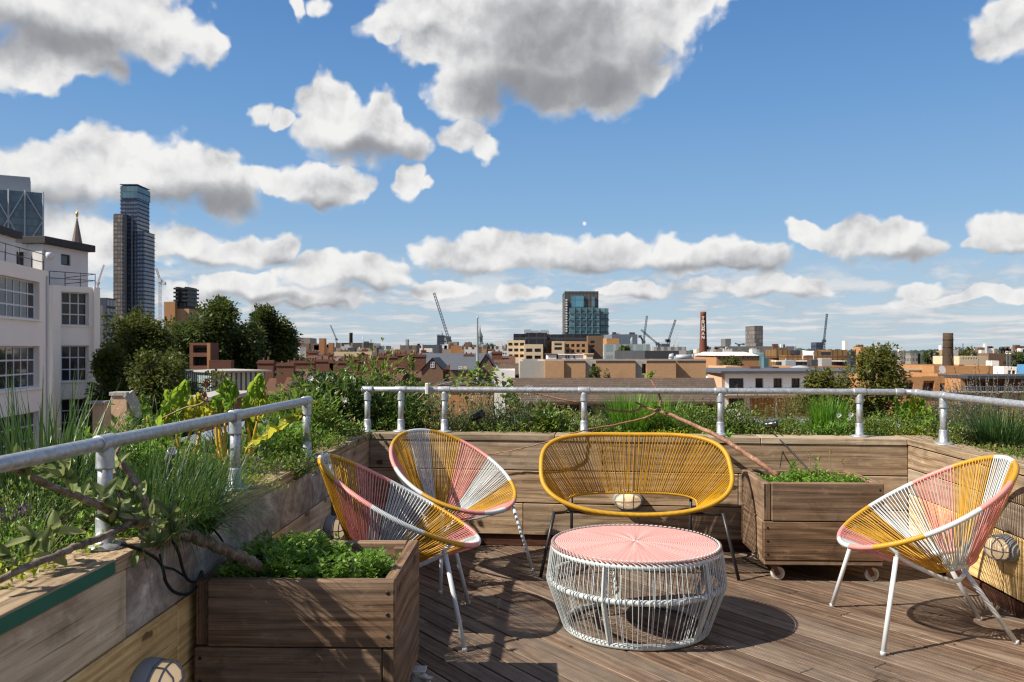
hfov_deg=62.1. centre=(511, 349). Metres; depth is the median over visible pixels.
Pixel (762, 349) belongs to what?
long grey flats
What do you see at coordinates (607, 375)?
tree
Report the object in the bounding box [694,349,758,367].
market hall
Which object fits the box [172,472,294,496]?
sedum mat
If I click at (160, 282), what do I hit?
tower crane
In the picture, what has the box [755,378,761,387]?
window
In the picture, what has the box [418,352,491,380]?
slate building
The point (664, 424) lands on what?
grass tuft
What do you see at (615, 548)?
round table
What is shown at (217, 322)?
tree
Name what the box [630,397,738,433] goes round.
bush
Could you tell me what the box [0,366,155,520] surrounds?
grass tuft
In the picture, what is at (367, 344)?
warehouse
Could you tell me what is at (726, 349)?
distant house
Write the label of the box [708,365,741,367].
roof box
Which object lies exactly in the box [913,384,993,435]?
lavender
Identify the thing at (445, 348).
distant house
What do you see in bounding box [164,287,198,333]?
tower under construction
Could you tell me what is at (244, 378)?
glass pavilion
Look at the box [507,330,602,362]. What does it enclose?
pale brick office
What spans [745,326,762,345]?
grey tower block
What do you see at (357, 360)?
terraced house
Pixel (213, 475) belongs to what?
chive tuft
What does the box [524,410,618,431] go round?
herb
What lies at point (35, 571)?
ground cover foliage
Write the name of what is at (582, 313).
teal glass tower
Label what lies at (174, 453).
garden spotlight
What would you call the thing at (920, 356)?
treeline
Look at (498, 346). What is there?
distant house
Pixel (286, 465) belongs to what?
herb
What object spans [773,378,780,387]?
window
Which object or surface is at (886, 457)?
timber parapet
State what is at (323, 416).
herb
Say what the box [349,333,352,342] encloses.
square chimney
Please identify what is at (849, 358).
tan block
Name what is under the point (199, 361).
window
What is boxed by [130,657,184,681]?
bulkhead light
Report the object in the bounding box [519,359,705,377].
long brick block
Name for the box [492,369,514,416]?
white flat roof
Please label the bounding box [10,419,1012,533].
roof kerb
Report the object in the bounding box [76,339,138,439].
tree
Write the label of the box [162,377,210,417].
withered stem
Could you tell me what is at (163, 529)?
cut branch
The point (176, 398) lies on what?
chard plant
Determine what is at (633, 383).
shingled roof building
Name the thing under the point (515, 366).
brown roofed house
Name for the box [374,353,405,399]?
terraced house
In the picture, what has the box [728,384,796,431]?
seed stalks
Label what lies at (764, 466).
cut branch
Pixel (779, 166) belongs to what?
sky
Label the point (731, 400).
window
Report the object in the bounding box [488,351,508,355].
block
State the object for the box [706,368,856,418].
white apartment block
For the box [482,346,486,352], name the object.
distant house
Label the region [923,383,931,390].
window
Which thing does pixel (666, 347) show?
flats
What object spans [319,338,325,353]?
warehouse
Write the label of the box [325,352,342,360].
rooftop house
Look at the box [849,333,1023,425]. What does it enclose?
orange brick complex
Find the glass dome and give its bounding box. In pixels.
[791,365,808,367]
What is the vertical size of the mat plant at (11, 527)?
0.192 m
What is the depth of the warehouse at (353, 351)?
150.46 m
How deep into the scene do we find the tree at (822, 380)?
45.76 m
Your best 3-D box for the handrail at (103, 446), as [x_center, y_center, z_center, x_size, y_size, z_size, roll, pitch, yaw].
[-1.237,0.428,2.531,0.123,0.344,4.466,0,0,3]
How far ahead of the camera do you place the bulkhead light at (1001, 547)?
4.44 m
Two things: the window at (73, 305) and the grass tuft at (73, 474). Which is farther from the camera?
the window at (73, 305)
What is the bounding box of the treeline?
[686,348,1003,363]
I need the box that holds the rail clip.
[425,383,428,393]
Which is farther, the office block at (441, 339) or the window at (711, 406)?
the office block at (441, 339)
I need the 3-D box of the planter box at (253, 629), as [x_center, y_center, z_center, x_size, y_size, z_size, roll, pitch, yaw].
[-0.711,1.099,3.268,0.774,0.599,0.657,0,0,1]
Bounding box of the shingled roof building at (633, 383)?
[507,378,716,418]
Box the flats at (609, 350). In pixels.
[603,344,649,358]
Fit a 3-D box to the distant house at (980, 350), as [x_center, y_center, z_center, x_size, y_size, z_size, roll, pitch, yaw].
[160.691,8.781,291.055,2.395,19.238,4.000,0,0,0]
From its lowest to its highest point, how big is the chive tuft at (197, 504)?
0.503 m
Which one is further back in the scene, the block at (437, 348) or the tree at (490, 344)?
the tree at (490, 344)
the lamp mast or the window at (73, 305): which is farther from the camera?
the window at (73, 305)
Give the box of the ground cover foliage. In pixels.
[0,401,1023,589]
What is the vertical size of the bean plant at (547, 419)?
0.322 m
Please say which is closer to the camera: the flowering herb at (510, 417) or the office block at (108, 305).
the flowering herb at (510, 417)
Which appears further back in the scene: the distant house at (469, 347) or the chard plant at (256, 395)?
the distant house at (469, 347)
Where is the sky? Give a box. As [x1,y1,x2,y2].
[0,0,1023,350]
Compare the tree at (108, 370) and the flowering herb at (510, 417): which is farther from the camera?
the tree at (108, 370)
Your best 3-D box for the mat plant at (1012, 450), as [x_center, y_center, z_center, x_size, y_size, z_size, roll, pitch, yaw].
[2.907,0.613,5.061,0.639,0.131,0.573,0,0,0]
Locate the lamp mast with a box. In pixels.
[476,316,478,382]
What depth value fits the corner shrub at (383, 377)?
6.70 m
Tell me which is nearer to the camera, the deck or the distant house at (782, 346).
the deck
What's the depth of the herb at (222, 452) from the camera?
3.97 m
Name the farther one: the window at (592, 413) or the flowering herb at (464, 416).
the window at (592, 413)
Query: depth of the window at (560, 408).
43.14 m
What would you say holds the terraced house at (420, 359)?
on the ground
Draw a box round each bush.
[456,393,525,430]
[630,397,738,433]
[686,400,769,433]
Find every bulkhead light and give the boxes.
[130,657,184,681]
[323,515,344,539]
[613,489,642,509]
[983,534,1019,562]
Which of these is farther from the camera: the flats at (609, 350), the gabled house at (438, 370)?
the flats at (609, 350)
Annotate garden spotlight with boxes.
[164,447,176,500]
[470,409,484,429]
[763,420,777,433]
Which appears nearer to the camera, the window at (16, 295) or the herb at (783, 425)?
the herb at (783, 425)
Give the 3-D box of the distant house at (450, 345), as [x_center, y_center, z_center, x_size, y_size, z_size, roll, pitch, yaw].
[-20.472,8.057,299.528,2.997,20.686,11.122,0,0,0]
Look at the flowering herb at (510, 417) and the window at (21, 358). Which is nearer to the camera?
the flowering herb at (510, 417)
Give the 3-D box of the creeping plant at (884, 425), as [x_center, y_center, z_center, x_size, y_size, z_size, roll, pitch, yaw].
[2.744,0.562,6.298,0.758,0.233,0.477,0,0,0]
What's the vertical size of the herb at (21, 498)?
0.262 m
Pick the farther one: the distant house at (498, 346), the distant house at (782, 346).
the distant house at (782, 346)
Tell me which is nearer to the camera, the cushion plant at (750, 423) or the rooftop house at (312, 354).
the cushion plant at (750, 423)
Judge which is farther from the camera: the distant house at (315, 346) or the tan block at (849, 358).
the distant house at (315, 346)
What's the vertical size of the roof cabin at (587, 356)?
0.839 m
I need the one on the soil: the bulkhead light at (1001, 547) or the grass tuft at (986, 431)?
the grass tuft at (986, 431)
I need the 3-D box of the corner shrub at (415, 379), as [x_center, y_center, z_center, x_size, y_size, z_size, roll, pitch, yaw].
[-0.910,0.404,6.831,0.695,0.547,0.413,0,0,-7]
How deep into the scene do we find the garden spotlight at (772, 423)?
6.18 m
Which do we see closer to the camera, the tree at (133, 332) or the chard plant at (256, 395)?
the chard plant at (256, 395)
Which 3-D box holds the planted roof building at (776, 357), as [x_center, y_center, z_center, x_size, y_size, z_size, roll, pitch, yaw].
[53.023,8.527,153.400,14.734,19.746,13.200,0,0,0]
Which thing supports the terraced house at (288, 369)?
on the ground
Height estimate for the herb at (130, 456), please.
0.359 m
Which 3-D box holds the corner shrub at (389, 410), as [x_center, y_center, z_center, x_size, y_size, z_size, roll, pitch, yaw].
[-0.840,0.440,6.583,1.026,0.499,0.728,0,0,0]
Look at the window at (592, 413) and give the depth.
43.16 m
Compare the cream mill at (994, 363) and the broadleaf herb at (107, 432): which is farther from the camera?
the cream mill at (994, 363)
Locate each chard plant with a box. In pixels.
[140,379,214,462]
[204,377,239,464]
[241,373,303,462]
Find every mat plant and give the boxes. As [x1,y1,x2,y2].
[0,503,178,571]
[955,441,1023,455]
[985,445,1023,459]
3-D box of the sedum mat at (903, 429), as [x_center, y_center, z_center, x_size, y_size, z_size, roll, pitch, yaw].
[2.842,0.601,6.149,0.436,0.153,0.340,0,0,0]
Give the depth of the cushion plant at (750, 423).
6.43 m
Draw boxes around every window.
[0,276,33,318]
[0,346,33,390]
[0,412,33,453]
[16,252,23,265]
[61,254,68,265]
[61,292,86,325]
[61,346,86,380]
[61,398,86,434]
[195,348,206,352]
[195,357,206,365]
[549,405,561,416]
[566,405,577,417]
[587,405,594,416]
[600,405,610,417]
[702,405,712,417]
[728,398,742,408]
[729,378,742,387]
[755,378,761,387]
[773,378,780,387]
[791,378,798,387]
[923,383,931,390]
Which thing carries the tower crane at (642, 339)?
on the ground
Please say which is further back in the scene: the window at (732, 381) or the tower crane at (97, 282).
the tower crane at (97, 282)
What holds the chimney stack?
on the ground
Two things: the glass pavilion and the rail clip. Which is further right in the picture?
the rail clip
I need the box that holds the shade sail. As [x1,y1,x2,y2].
[802,350,813,359]
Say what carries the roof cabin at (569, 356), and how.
on the long brick block at (616, 368)
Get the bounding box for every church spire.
[72,212,81,242]
[478,328,483,346]
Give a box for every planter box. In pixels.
[194,540,432,681]
[742,469,883,580]
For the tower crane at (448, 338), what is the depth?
599.59 m
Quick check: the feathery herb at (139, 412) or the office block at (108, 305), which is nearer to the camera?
the feathery herb at (139, 412)
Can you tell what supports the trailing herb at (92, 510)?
on the soil
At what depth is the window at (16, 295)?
49.12 m
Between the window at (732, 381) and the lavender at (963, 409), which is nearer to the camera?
the lavender at (963, 409)
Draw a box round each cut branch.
[0,443,264,582]
[430,371,779,477]
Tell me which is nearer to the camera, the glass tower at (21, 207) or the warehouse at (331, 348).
the warehouse at (331, 348)
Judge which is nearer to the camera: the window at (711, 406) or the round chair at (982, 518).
the round chair at (982, 518)
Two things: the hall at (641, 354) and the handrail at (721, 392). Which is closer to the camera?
the handrail at (721, 392)
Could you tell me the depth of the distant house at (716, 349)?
386.98 m
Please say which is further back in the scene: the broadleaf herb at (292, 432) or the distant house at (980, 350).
the distant house at (980, 350)
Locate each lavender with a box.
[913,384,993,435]
[937,377,1023,431]
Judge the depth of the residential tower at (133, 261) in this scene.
704.92 m
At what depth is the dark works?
620.00 m
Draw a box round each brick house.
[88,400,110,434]
[189,343,218,368]
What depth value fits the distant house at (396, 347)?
299.86 m
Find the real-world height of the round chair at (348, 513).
0.875 m
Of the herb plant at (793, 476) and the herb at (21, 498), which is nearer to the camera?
the herb at (21, 498)
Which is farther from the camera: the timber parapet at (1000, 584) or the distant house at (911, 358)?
the distant house at (911, 358)
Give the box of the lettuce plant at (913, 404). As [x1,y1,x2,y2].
[892,395,937,434]
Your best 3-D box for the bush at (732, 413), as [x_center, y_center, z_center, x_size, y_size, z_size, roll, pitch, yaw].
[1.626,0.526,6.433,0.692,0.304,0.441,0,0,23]
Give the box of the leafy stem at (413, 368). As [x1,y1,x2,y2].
[404,350,424,409]
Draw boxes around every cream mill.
[933,350,987,364]
[986,361,998,365]
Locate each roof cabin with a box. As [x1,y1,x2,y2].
[546,354,555,358]
[556,354,583,358]
[583,354,592,358]
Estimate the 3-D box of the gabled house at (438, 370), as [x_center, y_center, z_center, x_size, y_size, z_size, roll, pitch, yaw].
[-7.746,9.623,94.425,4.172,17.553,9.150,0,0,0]
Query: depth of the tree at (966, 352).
189.33 m
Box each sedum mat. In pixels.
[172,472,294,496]
[227,468,271,482]
[878,423,936,435]
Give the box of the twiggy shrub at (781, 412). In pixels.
[744,383,812,430]
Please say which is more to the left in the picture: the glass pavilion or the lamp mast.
the glass pavilion
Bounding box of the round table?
[546,524,727,650]
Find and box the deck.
[409,545,1023,681]
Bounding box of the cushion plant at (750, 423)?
[745,413,764,432]
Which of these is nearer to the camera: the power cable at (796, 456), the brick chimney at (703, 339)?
the power cable at (796, 456)
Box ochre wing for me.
[434,381,494,418]
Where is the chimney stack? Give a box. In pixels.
[109,390,141,430]
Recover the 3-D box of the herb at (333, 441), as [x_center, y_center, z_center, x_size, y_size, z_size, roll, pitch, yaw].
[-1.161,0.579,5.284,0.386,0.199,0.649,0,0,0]
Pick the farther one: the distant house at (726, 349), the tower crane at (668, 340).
the tower crane at (668, 340)
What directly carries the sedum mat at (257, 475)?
on the timber parapet at (111, 616)
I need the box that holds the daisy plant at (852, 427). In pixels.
[829,413,875,434]
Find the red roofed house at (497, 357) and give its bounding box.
[491,350,514,368]
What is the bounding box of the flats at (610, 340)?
[603,338,618,343]
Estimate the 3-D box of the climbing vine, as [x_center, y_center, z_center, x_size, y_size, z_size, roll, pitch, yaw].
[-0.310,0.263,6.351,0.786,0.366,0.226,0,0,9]
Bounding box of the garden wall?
[209,360,233,368]
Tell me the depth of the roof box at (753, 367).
84.00 m
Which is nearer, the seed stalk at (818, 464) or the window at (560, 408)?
the seed stalk at (818, 464)
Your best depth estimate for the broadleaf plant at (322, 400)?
5.64 m
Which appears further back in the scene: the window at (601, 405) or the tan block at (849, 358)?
the tan block at (849, 358)
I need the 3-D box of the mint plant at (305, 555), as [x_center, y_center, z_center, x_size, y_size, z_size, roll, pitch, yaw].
[-0.753,0.796,3.291,0.647,0.171,0.651,0,0,0]
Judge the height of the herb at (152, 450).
0.344 m
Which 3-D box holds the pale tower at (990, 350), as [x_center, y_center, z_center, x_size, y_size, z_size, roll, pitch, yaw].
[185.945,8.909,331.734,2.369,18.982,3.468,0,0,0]
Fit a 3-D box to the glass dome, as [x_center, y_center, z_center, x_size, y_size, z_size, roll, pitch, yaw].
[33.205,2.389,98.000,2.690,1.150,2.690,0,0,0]
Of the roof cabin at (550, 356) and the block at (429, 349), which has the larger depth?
the block at (429, 349)
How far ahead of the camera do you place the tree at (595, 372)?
59.90 m
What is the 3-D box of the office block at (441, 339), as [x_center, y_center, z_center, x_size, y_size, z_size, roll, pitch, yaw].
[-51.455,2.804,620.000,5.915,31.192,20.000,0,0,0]
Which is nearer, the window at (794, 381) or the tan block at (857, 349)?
the window at (794, 381)
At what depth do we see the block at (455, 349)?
260.11 m
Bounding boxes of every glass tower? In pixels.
[0,175,43,235]
[562,291,608,337]
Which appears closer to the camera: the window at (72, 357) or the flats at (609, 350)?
the window at (72, 357)
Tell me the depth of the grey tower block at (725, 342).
620.00 m
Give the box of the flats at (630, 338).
[604,332,636,343]
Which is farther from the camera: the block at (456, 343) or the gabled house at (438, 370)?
the block at (456, 343)
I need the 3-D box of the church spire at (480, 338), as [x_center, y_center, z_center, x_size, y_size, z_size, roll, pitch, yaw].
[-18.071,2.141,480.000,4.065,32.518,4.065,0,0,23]
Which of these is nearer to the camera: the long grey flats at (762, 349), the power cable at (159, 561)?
the power cable at (159, 561)
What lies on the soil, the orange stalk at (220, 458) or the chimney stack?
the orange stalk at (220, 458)
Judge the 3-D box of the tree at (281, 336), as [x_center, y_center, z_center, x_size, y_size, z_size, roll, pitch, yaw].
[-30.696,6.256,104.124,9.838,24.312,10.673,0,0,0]
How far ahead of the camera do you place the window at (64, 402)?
64.69 m
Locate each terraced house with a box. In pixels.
[256,357,283,414]
[275,360,311,413]
[290,358,330,379]
[310,355,354,375]
[340,354,381,410]
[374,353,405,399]
[396,350,426,414]
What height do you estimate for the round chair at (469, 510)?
0.875 m
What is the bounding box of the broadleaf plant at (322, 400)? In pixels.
[242,373,360,440]
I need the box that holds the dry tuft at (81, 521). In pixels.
[48,505,96,547]
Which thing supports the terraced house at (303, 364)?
on the ground
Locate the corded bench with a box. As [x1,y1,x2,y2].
[539,432,739,579]
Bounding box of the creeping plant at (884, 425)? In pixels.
[832,410,924,435]
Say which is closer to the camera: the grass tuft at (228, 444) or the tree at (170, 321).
the grass tuft at (228, 444)
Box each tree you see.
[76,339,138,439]
[100,302,180,390]
[123,344,236,443]
[144,314,184,353]
[168,294,270,377]
[228,323,309,360]
[233,302,303,370]
[485,343,495,348]
[587,366,602,377]
[603,368,610,377]
[614,345,632,357]
[719,355,743,365]
[792,364,851,417]
[835,341,912,418]
[922,349,939,363]
[953,346,978,355]
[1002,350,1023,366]
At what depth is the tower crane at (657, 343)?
600.10 m
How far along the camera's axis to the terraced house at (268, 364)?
80.65 m
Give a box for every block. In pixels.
[100,298,115,343]
[296,338,316,350]
[298,347,305,356]
[378,346,390,353]
[400,345,420,353]
[419,348,432,352]
[422,345,441,352]
[437,332,446,344]
[448,342,458,348]
[451,346,460,352]
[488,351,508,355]
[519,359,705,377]
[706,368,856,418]
[721,339,730,345]
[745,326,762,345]
[847,351,855,368]
[853,347,869,367]
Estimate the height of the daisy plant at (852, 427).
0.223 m
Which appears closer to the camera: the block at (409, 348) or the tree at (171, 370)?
the tree at (171, 370)
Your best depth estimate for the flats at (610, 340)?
220.18 m
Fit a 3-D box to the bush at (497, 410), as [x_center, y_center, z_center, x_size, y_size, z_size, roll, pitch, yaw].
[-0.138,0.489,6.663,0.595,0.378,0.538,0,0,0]
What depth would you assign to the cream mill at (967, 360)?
150.39 m
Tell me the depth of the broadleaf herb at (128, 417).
4.57 m
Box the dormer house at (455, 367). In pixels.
[449,361,475,380]
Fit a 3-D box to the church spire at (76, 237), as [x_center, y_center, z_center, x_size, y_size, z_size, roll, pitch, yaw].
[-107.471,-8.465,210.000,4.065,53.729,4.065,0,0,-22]
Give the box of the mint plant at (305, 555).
[211,528,400,577]
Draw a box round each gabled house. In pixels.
[419,357,449,415]
[479,354,496,380]
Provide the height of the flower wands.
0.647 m
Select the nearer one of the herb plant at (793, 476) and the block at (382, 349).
the herb plant at (793, 476)
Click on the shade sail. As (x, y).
(807, 352)
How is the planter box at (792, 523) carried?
on the deck
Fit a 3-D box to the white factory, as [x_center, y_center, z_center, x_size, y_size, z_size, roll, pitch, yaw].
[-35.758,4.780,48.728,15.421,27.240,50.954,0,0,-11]
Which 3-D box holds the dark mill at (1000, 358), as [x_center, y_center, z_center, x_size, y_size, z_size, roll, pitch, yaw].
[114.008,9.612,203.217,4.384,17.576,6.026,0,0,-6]
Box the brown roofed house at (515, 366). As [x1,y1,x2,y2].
[498,363,518,377]
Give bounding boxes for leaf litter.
[458,549,999,652]
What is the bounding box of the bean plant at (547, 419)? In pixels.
[515,398,573,431]
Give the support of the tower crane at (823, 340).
on the ground
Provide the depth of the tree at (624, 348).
149.42 m
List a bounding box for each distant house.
[301,344,310,350]
[312,344,318,350]
[391,345,399,351]
[442,344,447,352]
[448,343,453,352]
[464,342,475,352]
[472,342,483,352]
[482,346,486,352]
[494,341,503,350]
[713,347,722,351]
[723,347,731,351]
[749,349,756,353]
[771,344,779,349]
[780,344,786,349]
[897,348,904,363]
[905,353,917,363]
[975,347,984,352]
[1000,346,1012,352]
[1012,345,1023,350]
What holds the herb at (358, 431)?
on the timber parapet at (111, 616)
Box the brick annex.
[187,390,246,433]
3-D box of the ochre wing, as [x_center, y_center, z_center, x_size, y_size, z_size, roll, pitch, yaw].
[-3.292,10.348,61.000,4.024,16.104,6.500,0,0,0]
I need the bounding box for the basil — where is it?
[241,455,281,477]
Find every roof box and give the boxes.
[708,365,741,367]
[742,366,759,368]
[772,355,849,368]
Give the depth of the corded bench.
5.67 m
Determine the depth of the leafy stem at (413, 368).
6.91 m
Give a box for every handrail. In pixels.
[0,396,317,551]
[360,386,1023,444]
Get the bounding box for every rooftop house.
[306,350,327,359]
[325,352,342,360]
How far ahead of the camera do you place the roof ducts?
66.46 m
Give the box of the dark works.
[811,342,822,350]
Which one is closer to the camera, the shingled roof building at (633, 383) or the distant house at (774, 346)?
the shingled roof building at (633, 383)
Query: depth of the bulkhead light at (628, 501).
5.87 m
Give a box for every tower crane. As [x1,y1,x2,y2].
[96,265,104,287]
[155,267,165,323]
[433,293,451,343]
[638,316,647,343]
[640,329,660,346]
[665,319,675,346]
[822,314,827,349]
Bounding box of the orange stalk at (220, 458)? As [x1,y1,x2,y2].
[212,450,228,466]
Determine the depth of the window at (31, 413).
49.89 m
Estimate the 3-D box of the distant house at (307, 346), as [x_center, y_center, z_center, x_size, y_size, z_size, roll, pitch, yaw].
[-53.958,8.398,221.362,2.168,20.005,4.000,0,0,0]
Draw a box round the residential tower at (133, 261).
[113,184,154,325]
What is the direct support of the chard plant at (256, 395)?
on the soil
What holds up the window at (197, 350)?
in the brick house at (202, 355)
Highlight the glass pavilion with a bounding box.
[183,369,271,416]
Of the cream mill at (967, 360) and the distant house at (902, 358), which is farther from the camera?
the distant house at (902, 358)
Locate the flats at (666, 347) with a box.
[650,341,685,354]
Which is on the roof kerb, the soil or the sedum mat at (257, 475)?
the soil
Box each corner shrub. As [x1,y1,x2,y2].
[274,358,396,429]
[335,337,413,428]
[342,374,468,429]
[361,366,438,429]
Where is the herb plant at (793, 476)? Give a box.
[757,457,868,482]
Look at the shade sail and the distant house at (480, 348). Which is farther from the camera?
the distant house at (480, 348)
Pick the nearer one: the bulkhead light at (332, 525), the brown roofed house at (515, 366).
the bulkhead light at (332, 525)
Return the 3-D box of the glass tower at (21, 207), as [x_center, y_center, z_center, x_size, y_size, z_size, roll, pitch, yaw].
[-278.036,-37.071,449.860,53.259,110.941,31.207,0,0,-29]
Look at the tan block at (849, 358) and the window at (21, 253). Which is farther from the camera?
the tan block at (849, 358)
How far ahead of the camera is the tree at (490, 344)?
429.50 m
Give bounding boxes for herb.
[0,477,122,537]
[2,422,161,479]
[73,425,179,475]
[74,503,178,540]
[92,419,219,488]
[95,403,203,456]
[109,377,185,445]
[119,436,283,479]
[224,442,342,480]
[227,412,345,461]
[255,429,307,463]
[279,406,346,434]
[311,427,355,450]
[330,417,374,439]
[424,393,502,430]
[476,393,549,431]
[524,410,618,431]
[738,413,815,434]
[918,421,991,445]
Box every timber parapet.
[0,432,372,681]
[370,430,907,551]
[895,435,1023,619]
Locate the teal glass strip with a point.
(763, 362)
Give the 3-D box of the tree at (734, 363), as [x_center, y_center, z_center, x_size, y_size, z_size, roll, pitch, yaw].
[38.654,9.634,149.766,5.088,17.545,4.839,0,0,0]
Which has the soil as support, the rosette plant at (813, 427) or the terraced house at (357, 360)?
the rosette plant at (813, 427)
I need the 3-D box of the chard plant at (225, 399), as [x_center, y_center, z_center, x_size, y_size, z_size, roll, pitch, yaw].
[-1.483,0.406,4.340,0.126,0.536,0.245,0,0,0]
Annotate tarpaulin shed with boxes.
[1017,364,1023,373]
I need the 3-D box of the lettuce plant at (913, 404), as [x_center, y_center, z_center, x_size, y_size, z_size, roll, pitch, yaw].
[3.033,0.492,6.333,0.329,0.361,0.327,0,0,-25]
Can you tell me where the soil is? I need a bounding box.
[2,426,1023,572]
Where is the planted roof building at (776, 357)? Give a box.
[765,342,846,365]
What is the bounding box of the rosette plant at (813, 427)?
[789,416,852,434]
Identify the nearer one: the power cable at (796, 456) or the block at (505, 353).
the power cable at (796, 456)
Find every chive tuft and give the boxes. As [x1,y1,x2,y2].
[17,411,307,571]
[128,432,294,504]
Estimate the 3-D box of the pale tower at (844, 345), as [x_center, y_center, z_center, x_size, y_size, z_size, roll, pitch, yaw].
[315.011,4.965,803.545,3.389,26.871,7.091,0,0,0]
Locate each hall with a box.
[615,351,678,358]
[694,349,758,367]
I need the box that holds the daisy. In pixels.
[830,412,899,427]
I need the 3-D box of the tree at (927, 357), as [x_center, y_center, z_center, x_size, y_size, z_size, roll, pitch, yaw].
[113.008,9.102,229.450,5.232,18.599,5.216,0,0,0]
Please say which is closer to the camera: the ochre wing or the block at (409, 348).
the ochre wing
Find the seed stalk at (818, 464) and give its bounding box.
[798,449,844,475]
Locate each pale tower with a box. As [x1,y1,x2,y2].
[842,341,847,350]
[987,348,993,352]
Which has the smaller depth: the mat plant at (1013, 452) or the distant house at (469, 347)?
the mat plant at (1013, 452)
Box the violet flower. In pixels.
[0,503,36,547]
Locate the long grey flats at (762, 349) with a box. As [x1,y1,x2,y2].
[714,343,794,352]
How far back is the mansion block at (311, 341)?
230.44 m
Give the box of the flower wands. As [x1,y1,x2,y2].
[929,354,1017,417]
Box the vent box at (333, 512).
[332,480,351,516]
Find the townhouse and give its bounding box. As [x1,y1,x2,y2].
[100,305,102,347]
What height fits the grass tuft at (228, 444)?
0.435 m
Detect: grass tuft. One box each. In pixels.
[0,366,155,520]
[0,482,81,559]
[1,426,180,525]
[180,408,297,464]
[241,399,317,452]
[579,381,671,431]
[629,394,709,432]
[797,395,855,434]
[949,404,1023,450]
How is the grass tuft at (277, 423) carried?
on the soil
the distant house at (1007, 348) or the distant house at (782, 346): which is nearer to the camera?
the distant house at (1007, 348)
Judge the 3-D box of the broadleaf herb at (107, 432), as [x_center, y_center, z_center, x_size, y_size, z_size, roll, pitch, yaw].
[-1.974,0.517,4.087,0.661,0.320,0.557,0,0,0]
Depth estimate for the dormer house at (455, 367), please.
88.00 m
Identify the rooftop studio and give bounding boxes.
[993,366,1016,373]
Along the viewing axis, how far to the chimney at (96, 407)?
39.98 m
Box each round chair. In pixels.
[317,453,480,651]
[389,428,534,593]
[830,455,1019,655]
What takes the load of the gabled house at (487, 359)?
on the ground
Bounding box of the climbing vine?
[417,360,519,409]
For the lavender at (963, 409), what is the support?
on the soil
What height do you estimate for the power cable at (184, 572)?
0.191 m
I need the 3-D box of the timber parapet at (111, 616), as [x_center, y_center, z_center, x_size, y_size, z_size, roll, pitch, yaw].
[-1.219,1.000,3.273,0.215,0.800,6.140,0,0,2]
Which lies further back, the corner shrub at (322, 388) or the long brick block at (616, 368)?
the long brick block at (616, 368)
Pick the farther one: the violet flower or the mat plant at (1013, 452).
the mat plant at (1013, 452)
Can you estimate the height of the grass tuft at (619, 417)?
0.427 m
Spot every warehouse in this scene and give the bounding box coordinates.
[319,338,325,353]
[328,343,334,353]
[334,345,376,359]
[336,341,380,353]
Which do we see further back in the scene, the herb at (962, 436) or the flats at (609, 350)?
the flats at (609, 350)
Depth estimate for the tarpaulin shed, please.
71.83 m
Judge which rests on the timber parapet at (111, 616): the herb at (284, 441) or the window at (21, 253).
the herb at (284, 441)
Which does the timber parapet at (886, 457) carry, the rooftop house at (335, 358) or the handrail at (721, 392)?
the handrail at (721, 392)
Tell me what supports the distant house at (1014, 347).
on the ground
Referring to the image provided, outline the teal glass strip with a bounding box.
[753,353,768,367]
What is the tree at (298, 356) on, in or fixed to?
on the ground
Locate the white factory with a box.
[0,225,99,482]
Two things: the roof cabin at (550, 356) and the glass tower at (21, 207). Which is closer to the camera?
the roof cabin at (550, 356)
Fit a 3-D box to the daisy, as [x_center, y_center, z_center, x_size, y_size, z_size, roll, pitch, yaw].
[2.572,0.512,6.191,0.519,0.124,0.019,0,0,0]
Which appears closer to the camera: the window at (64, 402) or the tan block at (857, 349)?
the window at (64, 402)
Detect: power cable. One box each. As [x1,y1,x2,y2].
[117,542,203,595]
[159,554,189,578]
[171,540,202,582]
[202,514,223,541]
[773,433,809,471]
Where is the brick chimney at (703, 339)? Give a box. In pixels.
[699,312,706,352]
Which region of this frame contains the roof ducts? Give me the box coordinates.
[668,353,693,358]
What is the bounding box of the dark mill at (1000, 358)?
[973,353,1005,365]
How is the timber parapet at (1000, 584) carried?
on the deck

